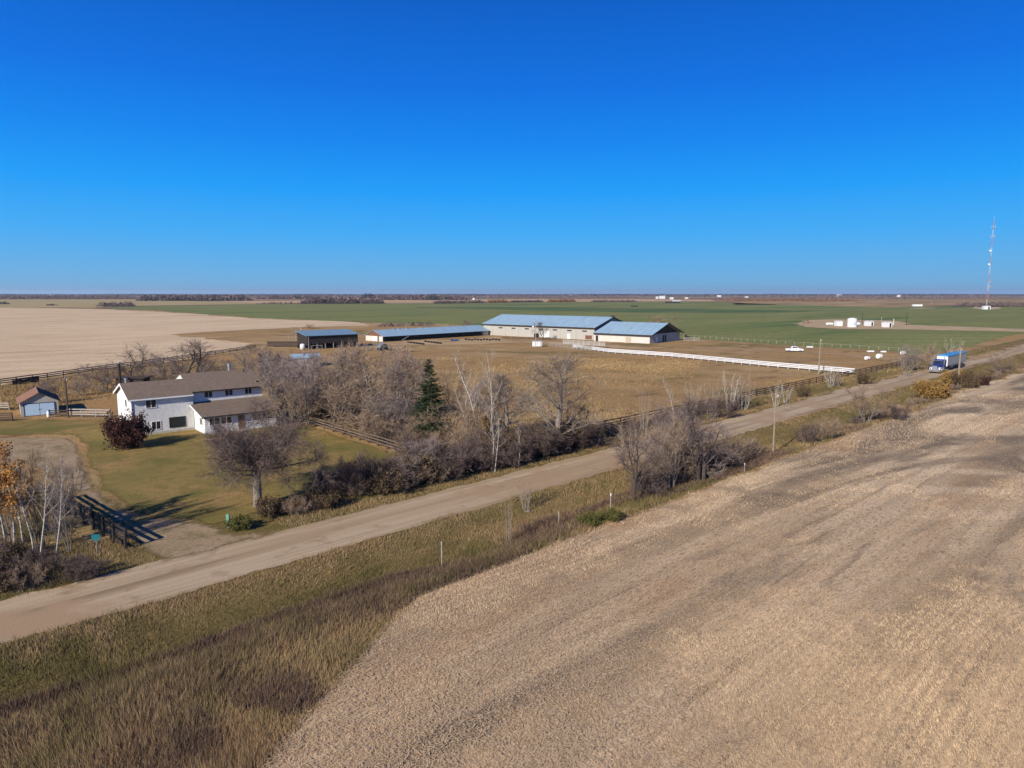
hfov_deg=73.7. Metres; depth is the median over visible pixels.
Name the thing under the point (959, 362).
utility pole
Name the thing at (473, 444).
bare bush
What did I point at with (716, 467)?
bare bush
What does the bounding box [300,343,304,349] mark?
water tank
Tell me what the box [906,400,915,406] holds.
bare bush
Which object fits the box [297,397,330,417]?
bare bush
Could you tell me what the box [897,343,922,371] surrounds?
bare tree
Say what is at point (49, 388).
bare tree
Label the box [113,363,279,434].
farmhouse
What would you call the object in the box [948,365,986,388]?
leafy bush
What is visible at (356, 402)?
bare bush
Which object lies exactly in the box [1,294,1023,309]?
trees
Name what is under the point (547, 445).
bare bush
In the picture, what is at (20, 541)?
bare bush
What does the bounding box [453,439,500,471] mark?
bare bush
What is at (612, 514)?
leafy bush
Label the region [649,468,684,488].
bare bush
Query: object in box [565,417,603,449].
bare bush
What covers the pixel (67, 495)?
bare aspen
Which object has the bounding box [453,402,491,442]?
bush
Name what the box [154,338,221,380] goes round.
bare tree
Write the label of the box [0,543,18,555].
bare bush
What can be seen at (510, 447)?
bare bush
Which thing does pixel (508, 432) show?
leafy bush
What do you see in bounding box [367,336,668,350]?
barnyard
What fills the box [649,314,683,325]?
bare tree
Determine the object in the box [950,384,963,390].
bare bush
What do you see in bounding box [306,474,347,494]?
bare bush
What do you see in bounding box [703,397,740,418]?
bare bush
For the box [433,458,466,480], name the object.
bare bush
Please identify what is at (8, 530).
bare tree
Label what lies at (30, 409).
door
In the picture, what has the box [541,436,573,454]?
bare bush
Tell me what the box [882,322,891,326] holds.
lease shed
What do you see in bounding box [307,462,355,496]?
bare bush
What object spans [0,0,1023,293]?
sky
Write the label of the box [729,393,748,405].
bare bush
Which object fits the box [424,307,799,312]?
dark green strip
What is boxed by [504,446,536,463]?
bare bush
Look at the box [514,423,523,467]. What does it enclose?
bare aspen
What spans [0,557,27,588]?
bare bush
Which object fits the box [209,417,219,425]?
window
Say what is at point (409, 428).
bare tree
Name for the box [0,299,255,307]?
olive field
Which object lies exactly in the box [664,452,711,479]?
bare bush
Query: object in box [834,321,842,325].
lease shed
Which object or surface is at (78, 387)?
bare tree
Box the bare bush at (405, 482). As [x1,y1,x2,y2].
[372,467,415,494]
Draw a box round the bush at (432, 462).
[388,447,443,484]
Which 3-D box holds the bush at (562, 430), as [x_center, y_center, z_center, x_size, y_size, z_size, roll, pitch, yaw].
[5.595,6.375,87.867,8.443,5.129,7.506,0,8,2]
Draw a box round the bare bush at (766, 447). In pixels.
[736,438,769,455]
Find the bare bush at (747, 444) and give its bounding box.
[717,432,763,457]
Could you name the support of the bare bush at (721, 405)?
on the verge
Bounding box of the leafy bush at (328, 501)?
[312,486,347,511]
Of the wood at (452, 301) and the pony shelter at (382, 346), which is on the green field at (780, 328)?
the wood at (452, 301)
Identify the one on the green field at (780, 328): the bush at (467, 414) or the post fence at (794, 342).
the post fence at (794, 342)
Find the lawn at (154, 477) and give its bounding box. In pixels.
[0,419,399,523]
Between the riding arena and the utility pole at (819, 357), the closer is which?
the utility pole at (819, 357)
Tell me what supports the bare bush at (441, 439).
on the ground at (710, 371)
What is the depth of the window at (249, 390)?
107.01 m
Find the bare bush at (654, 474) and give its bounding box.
[635,466,671,485]
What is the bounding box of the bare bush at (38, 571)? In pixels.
[0,558,51,594]
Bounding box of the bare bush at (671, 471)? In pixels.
[650,461,692,480]
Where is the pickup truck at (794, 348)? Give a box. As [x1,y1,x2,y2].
[785,346,803,351]
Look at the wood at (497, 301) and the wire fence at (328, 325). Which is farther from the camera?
the wood at (497, 301)
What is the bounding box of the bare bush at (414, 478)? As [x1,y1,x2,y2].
[402,469,424,485]
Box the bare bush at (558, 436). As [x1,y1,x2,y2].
[529,424,569,452]
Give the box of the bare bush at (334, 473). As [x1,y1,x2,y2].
[329,462,368,479]
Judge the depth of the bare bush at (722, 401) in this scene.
120.90 m
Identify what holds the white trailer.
on the green field at (780, 328)
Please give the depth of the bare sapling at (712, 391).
115.72 m
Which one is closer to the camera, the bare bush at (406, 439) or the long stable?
the bare bush at (406, 439)
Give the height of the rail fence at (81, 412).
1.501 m
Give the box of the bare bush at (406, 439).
[386,431,437,454]
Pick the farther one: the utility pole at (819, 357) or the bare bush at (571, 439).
the utility pole at (819, 357)
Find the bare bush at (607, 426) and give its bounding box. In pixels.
[598,421,611,431]
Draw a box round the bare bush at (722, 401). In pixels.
[710,396,728,408]
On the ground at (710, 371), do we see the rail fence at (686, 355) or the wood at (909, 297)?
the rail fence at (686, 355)
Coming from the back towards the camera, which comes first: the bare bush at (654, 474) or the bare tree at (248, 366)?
the bare tree at (248, 366)
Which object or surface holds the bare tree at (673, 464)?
on the verge
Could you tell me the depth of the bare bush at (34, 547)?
51.22 m
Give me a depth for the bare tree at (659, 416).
92.38 m
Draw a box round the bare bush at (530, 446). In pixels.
[503,431,539,452]
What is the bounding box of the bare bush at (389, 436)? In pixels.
[374,420,398,443]
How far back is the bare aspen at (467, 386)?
84.90 m
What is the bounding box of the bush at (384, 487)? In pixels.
[360,463,410,495]
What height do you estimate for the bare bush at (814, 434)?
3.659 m
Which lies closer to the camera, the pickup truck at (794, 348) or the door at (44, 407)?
the door at (44, 407)
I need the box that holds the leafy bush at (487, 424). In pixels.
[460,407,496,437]
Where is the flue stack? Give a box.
[117,362,121,382]
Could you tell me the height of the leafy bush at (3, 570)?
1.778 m
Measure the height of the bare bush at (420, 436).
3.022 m
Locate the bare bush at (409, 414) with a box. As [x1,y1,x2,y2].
[370,405,417,431]
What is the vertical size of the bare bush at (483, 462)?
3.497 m
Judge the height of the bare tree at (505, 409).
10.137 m
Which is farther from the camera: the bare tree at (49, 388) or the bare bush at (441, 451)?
the bare tree at (49, 388)
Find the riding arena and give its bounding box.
[481,314,622,339]
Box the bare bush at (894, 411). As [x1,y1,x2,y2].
[878,403,910,420]
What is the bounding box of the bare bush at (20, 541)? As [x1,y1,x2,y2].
[0,536,32,557]
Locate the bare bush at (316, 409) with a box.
[304,396,326,419]
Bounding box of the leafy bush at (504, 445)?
[479,425,536,461]
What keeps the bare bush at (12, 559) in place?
on the verge
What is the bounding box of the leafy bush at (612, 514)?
[598,507,624,522]
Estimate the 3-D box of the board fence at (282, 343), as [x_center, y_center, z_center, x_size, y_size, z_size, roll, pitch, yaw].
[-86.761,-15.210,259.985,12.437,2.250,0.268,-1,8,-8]
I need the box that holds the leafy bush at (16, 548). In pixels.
[0,542,25,559]
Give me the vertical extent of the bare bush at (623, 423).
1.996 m
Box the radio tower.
[986,216,995,305]
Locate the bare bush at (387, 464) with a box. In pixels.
[354,453,401,474]
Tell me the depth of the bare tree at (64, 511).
52.88 m
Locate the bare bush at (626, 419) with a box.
[623,415,639,423]
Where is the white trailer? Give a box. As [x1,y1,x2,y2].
[912,304,922,306]
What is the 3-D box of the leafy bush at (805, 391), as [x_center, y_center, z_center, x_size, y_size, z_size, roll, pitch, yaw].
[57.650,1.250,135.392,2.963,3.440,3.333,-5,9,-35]
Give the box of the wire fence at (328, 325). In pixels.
[272,323,432,329]
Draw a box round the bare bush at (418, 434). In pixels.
[401,427,431,440]
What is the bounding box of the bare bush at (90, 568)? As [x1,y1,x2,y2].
[61,554,111,579]
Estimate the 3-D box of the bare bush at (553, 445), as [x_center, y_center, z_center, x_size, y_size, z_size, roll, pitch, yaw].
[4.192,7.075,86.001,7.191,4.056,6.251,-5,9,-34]
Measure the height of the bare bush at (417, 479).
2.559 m
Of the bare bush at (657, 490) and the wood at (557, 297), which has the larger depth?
the wood at (557, 297)
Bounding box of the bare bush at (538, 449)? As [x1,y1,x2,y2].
[533,439,543,456]
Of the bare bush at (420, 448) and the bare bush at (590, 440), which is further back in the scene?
the bare bush at (590, 440)
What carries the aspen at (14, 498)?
on the ground at (710, 371)
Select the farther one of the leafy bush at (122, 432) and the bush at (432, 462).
the leafy bush at (122, 432)
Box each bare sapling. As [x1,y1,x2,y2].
[505,496,512,542]
[516,472,533,511]
[615,420,656,449]
[637,379,651,437]
[685,382,702,415]
[700,376,723,415]
[721,371,744,410]
[733,371,756,409]
[768,381,784,405]
[781,386,793,401]
[821,367,838,387]
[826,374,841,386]
[895,351,911,366]
[901,364,913,374]
[926,346,947,366]
[944,338,965,367]
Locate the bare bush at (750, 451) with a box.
[731,444,765,460]
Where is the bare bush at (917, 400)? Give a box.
[913,396,928,403]
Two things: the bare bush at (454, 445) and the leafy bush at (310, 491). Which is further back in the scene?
the bare bush at (454, 445)
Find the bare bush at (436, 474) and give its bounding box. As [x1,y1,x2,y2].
[416,463,451,486]
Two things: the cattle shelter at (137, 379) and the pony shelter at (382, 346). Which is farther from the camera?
the pony shelter at (382, 346)
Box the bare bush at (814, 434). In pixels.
[792,421,827,443]
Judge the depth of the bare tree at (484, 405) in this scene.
91.94 m
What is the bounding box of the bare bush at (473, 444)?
[449,436,497,452]
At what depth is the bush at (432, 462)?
72.16 m
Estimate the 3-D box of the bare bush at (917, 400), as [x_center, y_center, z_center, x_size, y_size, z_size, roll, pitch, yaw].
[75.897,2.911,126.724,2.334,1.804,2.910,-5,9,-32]
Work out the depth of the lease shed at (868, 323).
426.57 m
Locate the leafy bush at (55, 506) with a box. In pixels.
[46,501,65,515]
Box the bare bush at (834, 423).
[815,415,842,438]
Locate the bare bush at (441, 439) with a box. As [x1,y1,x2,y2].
[428,428,463,451]
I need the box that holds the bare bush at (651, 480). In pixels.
[624,468,665,492]
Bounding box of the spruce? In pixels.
[409,359,454,439]
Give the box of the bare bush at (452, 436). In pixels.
[438,427,472,446]
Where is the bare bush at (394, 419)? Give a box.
[367,406,419,433]
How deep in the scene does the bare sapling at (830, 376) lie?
150.22 m
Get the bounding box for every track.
[689,347,899,362]
[967,345,1020,360]
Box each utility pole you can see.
[64,378,68,417]
[772,390,777,451]
[818,339,821,374]
[958,347,961,384]
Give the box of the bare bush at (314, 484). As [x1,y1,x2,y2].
[303,478,335,490]
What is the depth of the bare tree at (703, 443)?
75.84 m
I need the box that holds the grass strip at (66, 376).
[0,363,177,397]
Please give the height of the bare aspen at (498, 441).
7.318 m
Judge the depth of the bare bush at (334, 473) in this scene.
69.60 m
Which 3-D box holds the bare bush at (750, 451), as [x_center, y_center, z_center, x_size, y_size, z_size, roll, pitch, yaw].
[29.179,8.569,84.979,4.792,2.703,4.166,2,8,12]
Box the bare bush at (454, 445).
[433,440,478,470]
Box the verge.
[0,339,1023,744]
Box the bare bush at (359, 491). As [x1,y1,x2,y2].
[346,480,375,496]
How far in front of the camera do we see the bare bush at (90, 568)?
48.26 m
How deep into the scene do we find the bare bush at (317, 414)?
110.03 m
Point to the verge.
(262, 525)
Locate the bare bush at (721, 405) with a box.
[718,398,739,407]
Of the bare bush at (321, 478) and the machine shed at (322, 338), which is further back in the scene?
the machine shed at (322, 338)
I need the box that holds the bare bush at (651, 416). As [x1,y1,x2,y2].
[636,412,657,425]
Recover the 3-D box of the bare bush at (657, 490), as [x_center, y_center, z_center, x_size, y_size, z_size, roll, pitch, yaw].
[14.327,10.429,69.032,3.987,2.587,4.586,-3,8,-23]
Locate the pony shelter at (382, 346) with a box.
[377,343,388,350]
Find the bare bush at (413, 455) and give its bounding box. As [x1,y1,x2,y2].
[383,446,435,465]
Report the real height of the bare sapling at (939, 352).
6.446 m
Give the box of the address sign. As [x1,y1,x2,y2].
[91,534,99,552]
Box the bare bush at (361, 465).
[335,445,383,495]
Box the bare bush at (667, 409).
[658,406,676,416]
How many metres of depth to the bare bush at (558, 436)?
85.97 m
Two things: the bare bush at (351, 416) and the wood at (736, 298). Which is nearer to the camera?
the bare bush at (351, 416)
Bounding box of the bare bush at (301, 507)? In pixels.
[273,495,310,516]
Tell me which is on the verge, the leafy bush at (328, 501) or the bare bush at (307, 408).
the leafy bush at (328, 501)
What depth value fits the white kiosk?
259.27 m
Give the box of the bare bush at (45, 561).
[7,547,60,576]
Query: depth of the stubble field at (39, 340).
338.16 m
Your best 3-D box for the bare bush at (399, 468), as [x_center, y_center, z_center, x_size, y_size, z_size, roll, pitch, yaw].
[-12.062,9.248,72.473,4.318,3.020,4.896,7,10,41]
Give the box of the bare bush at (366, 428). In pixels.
[353,407,409,440]
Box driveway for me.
[0,437,264,558]
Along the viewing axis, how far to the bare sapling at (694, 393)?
113.68 m
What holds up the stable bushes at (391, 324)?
on the ground at (710, 371)
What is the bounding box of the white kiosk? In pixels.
[532,340,541,346]
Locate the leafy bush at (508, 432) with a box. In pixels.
[480,420,530,443]
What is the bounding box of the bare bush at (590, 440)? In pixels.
[575,432,604,447]
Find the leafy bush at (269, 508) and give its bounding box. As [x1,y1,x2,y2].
[251,493,290,519]
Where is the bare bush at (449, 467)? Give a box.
[423,457,469,482]
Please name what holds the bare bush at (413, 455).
on the verge
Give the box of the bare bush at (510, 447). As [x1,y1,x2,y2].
[487,438,523,466]
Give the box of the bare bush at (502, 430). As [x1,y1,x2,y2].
[475,423,517,439]
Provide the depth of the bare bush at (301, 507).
62.00 m
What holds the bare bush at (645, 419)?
on the verge
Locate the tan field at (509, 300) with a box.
[219,299,722,302]
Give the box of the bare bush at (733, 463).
[716,452,743,468]
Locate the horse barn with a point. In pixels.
(635, 332)
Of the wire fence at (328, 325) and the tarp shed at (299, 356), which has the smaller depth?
the tarp shed at (299, 356)
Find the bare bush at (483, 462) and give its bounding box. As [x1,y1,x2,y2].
[460,444,502,472]
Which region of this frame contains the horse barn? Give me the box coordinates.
[593,321,683,343]
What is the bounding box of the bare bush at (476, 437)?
[445,427,504,447]
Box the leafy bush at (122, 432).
[98,408,154,450]
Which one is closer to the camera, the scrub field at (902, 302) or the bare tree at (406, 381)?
the bare tree at (406, 381)
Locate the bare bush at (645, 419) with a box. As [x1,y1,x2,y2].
[640,417,654,427]
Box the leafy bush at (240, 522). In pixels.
[221,513,252,531]
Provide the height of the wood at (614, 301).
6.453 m
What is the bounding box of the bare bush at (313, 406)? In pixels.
[289,390,326,416]
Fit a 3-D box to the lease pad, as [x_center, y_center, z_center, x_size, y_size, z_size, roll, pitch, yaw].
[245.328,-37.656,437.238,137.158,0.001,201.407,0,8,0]
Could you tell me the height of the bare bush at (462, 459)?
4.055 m
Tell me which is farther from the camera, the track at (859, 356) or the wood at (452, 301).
the wood at (452, 301)
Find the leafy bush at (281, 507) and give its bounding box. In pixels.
[275,499,290,514]
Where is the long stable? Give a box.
[364,325,489,341]
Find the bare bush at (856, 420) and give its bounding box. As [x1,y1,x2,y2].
[846,416,868,424]
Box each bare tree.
[0,444,65,549]
[0,458,34,541]
[29,376,68,395]
[35,452,90,552]
[66,377,91,395]
[72,362,135,391]
[102,342,165,384]
[122,365,184,380]
[132,350,189,380]
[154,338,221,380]
[195,356,235,371]
[230,345,282,383]
[250,345,307,401]
[254,349,332,424]
[260,376,317,428]
[275,339,420,418]
[283,343,370,415]
[304,371,367,425]
[312,377,401,429]
[324,337,437,420]
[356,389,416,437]
[374,349,437,415]
[382,415,422,442]
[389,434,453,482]
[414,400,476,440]
[436,356,469,427]
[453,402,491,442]
[462,320,477,325]
[466,374,513,430]
[476,371,547,431]
[501,350,618,453]
[521,417,569,458]
[531,321,548,339]
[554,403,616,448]
[600,411,668,502]
[626,423,704,472]
[639,405,744,481]
[645,412,689,488]
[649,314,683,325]
[649,398,701,441]
[666,394,742,481]
[841,384,901,422]
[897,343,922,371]
[914,343,936,369]
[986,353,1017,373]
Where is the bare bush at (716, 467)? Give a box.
[705,455,729,475]
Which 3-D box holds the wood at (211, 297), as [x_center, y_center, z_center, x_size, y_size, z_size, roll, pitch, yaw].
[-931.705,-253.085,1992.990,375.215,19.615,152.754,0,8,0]
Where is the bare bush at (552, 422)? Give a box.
[548,412,588,430]
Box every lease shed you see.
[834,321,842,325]
[864,321,873,325]
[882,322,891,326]
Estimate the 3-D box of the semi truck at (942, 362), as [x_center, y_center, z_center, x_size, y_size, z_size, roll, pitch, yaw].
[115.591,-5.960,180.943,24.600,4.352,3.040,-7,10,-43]
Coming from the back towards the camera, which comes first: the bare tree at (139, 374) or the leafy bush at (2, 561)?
the bare tree at (139, 374)
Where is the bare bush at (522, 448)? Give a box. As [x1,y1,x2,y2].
[482,432,539,464]
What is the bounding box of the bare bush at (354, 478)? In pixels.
[335,470,371,493]
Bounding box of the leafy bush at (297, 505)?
[281,490,309,511]
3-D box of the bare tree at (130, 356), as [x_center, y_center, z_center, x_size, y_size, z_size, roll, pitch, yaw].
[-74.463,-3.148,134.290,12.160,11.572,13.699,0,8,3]
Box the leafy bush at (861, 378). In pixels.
[854,371,876,384]
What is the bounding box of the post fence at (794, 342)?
[683,335,908,350]
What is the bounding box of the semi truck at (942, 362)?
[929,351,966,372]
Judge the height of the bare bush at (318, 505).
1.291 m
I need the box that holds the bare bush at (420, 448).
[381,437,462,464]
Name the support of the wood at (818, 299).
on the scrub field at (902, 302)
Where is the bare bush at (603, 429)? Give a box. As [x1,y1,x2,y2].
[601,424,615,432]
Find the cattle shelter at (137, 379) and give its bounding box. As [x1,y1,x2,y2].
[112,375,151,386]
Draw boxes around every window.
[145,399,156,408]
[151,421,160,429]
[169,416,185,427]
[204,392,212,397]
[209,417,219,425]
[221,416,231,424]
[225,390,232,395]
[244,388,251,393]
[252,413,261,420]
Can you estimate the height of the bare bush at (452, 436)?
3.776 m
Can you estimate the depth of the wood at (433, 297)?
2183.62 m
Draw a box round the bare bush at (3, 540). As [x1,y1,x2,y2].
[0,536,18,548]
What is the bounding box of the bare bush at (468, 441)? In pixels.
[448,434,487,454]
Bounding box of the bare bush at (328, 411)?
[316,396,349,417]
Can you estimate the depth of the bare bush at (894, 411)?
109.16 m
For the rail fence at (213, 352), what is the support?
on the stubble field at (39, 340)
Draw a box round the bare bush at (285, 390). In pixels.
[266,381,309,399]
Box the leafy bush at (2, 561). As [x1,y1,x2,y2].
[0,546,19,568]
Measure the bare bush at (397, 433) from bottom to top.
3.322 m
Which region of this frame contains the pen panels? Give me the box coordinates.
[565,340,603,345]
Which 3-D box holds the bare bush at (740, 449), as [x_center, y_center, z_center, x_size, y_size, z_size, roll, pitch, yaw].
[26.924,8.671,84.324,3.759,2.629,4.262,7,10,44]
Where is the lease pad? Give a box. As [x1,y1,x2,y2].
[793,319,1023,331]
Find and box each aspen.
[0,440,25,540]
[0,462,32,552]
[0,477,18,541]
[1,443,34,556]
[24,442,63,560]
[39,453,75,558]
[451,348,480,438]
[454,389,468,419]
[456,376,478,406]
[474,348,502,433]
[485,406,497,470]
[491,413,505,472]
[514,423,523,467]
[662,377,673,414]
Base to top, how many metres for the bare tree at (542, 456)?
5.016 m
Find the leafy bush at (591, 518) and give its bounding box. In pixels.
[572,509,602,528]
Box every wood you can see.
[0,295,137,298]
[2,294,1023,296]
[96,301,135,306]
[135,294,252,300]
[256,295,329,298]
[256,301,378,303]
[300,296,383,303]
[367,295,470,299]
[427,294,439,299]
[433,299,486,303]
[466,296,644,298]
[487,299,508,302]
[510,300,542,301]
[547,298,575,301]
[590,300,637,301]
[711,298,769,300]
[714,298,863,300]
[723,296,1023,298]
[953,302,1023,306]
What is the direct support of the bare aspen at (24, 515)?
on the verge
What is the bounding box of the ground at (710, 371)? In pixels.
[0,305,1023,767]
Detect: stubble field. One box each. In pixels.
[0,307,368,384]
[267,369,1023,767]
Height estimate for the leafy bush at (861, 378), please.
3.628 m
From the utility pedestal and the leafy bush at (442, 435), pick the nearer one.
the utility pedestal
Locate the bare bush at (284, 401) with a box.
[278,389,296,413]
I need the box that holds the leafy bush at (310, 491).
[301,484,330,503]
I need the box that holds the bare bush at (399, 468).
[378,456,421,486]
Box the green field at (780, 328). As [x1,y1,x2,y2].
[108,302,1023,359]
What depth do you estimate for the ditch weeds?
37.38 m
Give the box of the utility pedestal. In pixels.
[226,514,229,527]
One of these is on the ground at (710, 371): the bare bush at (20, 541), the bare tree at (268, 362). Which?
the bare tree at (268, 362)
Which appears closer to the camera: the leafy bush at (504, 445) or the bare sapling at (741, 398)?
the leafy bush at (504, 445)
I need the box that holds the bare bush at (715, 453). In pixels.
[687,442,732,463]
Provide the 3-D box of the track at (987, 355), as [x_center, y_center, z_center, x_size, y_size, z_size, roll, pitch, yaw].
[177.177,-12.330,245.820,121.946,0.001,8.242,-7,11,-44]
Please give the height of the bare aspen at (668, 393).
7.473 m
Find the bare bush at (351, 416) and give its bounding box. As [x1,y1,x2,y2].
[332,402,377,432]
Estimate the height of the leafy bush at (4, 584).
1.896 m
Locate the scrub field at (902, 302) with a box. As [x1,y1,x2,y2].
[733,299,1023,305]
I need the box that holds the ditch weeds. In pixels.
[0,364,1023,767]
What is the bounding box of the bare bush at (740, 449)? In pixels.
[719,445,747,460]
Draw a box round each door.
[24,403,39,415]
[40,402,54,414]
[238,415,244,428]
[541,331,548,336]
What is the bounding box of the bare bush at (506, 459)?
[478,443,513,469]
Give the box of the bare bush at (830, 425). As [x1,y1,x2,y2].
[820,418,842,432]
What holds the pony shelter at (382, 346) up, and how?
on the barnyard
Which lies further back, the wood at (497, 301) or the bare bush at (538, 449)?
the wood at (497, 301)
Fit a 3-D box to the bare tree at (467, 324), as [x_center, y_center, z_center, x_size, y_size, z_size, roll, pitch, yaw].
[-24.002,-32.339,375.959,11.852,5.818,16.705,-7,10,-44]
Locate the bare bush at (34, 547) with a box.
[16,545,49,562]
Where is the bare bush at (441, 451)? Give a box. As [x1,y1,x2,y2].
[414,442,455,461]
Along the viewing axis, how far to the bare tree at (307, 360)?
112.20 m
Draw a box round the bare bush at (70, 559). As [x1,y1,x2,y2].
[58,553,93,570]
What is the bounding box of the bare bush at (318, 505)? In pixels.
[305,499,323,510]
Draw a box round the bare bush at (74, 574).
[58,563,93,583]
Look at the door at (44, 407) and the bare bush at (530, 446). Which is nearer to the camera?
the bare bush at (530, 446)
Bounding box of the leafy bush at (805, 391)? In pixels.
[795,383,811,396]
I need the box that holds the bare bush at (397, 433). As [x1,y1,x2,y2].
[388,423,419,442]
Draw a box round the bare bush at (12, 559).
[0,553,33,564]
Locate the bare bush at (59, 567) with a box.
[46,553,77,571]
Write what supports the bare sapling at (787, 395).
on the verge
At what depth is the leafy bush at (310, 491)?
65.34 m
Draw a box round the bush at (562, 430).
[524,412,584,449]
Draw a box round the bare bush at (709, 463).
[676,451,714,471]
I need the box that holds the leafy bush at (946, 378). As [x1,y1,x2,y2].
[938,368,964,388]
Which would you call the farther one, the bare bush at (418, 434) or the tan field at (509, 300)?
the tan field at (509, 300)
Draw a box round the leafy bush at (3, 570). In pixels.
[0,563,24,582]
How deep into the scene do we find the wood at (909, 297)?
2556.37 m
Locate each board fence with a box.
[1,487,48,505]
[12,377,38,384]
[48,486,127,549]
[267,341,297,346]
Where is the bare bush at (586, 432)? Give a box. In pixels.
[567,426,592,449]
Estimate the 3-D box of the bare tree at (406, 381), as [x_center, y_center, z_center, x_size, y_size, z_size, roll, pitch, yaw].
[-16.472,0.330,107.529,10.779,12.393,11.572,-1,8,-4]
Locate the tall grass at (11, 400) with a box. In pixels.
[0,357,906,433]
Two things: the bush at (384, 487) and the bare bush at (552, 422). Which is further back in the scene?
the bare bush at (552, 422)
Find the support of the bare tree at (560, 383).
on the verge
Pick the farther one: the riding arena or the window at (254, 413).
the riding arena
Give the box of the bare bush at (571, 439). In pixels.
[565,426,576,450]
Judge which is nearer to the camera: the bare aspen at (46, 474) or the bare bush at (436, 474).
the bare aspen at (46, 474)
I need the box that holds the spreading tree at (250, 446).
[188,392,340,506]
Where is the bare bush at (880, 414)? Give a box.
[868,411,886,418]
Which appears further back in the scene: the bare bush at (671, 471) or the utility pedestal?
the bare bush at (671, 471)
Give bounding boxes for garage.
[16,387,60,416]
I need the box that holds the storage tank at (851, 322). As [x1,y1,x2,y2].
[847,318,856,326]
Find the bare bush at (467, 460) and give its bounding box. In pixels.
[450,447,476,470]
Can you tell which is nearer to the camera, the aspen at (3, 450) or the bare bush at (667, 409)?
the aspen at (3, 450)
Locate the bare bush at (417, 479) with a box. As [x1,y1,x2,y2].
[398,466,427,487]
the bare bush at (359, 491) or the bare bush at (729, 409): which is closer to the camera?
the bare bush at (359, 491)
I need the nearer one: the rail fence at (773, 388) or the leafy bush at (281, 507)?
the leafy bush at (281, 507)
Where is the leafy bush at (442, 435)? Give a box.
[433,431,463,448]
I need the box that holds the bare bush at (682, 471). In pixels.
[664,461,700,482]
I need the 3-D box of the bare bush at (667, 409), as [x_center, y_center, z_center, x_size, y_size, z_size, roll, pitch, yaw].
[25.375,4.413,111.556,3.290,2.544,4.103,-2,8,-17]
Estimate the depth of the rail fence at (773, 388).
143.23 m
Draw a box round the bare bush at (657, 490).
[636,476,668,498]
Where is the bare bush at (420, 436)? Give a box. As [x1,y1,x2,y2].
[406,431,433,442]
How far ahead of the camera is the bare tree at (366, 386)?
106.88 m
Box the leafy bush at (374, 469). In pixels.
[349,456,392,477]
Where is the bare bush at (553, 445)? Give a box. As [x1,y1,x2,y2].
[532,426,570,453]
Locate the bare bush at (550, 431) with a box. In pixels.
[518,420,565,454]
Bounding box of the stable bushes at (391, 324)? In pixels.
[377,321,435,326]
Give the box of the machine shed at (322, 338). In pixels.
[295,329,358,348]
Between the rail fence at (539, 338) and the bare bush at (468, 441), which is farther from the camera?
the rail fence at (539, 338)
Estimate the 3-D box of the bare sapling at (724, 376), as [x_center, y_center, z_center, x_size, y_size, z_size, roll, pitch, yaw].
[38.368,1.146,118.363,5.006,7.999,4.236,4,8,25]
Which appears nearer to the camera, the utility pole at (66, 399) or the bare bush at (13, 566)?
the bare bush at (13, 566)
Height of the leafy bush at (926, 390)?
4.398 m
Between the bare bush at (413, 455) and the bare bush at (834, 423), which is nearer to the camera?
the bare bush at (413, 455)
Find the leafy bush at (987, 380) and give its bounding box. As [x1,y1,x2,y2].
[979,376,991,385]
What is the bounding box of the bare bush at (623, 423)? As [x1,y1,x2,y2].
[612,419,627,430]
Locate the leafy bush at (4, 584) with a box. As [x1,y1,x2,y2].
[0,567,22,593]
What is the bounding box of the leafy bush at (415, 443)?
[402,434,435,452]
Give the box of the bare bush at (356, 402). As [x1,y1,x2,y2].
[343,398,383,423]
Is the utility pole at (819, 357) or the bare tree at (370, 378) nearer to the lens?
the bare tree at (370, 378)
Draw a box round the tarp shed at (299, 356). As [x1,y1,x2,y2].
[290,353,320,366]
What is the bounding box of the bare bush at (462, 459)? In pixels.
[424,444,478,479]
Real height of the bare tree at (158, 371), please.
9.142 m
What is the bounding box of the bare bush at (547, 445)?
[513,428,560,458]
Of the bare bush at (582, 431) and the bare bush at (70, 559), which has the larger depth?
the bare bush at (582, 431)
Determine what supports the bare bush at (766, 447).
on the verge
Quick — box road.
[0,344,1023,642]
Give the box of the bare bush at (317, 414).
[307,405,327,417]
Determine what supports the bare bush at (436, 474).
on the verge
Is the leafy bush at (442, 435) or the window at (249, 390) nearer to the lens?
the leafy bush at (442, 435)
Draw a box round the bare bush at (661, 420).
[654,413,669,425]
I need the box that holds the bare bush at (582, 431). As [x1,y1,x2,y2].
[553,421,585,451]
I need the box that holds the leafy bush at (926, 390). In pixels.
[906,378,951,398]
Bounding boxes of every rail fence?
[0,345,255,385]
[0,403,9,409]
[0,412,12,420]
[49,409,66,416]
[69,409,110,416]
[298,412,404,452]
[502,337,550,339]
[573,344,854,373]
[595,361,901,428]
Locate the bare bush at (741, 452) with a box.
[718,447,747,464]

